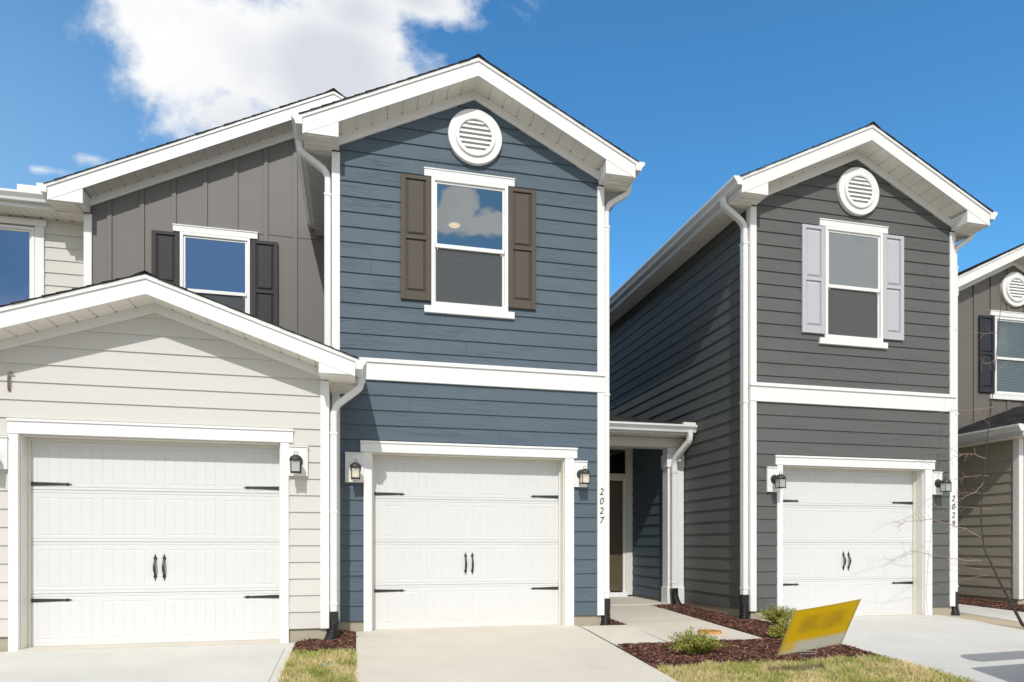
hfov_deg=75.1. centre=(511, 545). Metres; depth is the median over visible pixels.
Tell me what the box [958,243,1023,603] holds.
townhouse
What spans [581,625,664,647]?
path
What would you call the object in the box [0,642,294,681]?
driveway
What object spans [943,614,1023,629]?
bare soil
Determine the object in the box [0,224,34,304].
window
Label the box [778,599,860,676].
yard sign
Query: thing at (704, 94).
sky
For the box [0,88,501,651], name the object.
townhouse
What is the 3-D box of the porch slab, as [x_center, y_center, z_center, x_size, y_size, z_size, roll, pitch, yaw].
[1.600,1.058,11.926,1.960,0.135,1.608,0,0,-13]
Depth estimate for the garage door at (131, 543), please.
7.32 m
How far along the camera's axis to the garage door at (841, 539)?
10.09 m
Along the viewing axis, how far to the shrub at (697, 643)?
7.07 m
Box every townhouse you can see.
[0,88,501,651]
[0,184,83,304]
[291,54,697,631]
[609,121,997,619]
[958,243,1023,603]
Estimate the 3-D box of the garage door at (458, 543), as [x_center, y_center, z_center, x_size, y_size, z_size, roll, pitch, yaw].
[-0.561,-0.029,8.752,2.478,2.243,0.081,0,0,-13]
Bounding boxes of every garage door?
[31,440,278,646]
[374,457,557,628]
[783,469,912,615]
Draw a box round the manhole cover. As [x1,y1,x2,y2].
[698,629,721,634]
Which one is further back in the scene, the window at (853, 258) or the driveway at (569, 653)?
the window at (853, 258)
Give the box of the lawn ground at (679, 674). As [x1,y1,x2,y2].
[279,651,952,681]
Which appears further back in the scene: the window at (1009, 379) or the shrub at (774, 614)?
the window at (1009, 379)
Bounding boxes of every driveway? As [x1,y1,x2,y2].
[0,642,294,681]
[356,625,677,681]
[762,615,1023,681]
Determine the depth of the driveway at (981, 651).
7.92 m
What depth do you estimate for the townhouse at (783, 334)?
10.02 m
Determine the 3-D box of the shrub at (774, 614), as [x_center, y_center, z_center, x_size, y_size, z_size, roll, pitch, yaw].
[3.655,0.935,9.058,0.628,0.286,0.536,0,0,31]
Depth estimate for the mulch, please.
7.39 m
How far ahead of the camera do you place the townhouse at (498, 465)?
8.65 m
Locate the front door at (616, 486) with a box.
[609,479,627,596]
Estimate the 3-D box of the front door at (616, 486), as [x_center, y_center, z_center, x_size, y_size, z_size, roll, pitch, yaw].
[1.694,-0.147,12.774,1.070,2.274,0.140,0,0,-13]
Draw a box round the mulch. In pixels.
[291,597,1023,667]
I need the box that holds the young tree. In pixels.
[890,297,1023,626]
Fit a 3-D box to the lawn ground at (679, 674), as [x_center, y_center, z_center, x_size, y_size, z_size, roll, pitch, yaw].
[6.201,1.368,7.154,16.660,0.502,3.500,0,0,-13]
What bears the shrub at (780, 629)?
on the mulch
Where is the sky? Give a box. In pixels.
[0,0,1023,296]
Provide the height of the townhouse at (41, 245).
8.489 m
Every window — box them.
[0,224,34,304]
[180,231,250,313]
[431,176,507,311]
[824,226,882,342]
[993,316,1023,395]
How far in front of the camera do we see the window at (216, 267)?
11.14 m
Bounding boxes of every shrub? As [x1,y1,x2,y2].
[664,627,726,653]
[754,603,796,623]
[765,617,790,637]
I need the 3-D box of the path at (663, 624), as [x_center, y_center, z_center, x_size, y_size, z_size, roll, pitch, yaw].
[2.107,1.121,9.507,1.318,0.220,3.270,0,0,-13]
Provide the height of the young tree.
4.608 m
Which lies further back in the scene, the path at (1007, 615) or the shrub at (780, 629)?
the path at (1007, 615)
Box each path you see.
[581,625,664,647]
[610,605,760,641]
[958,604,1023,622]
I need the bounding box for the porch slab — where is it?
[609,596,665,605]

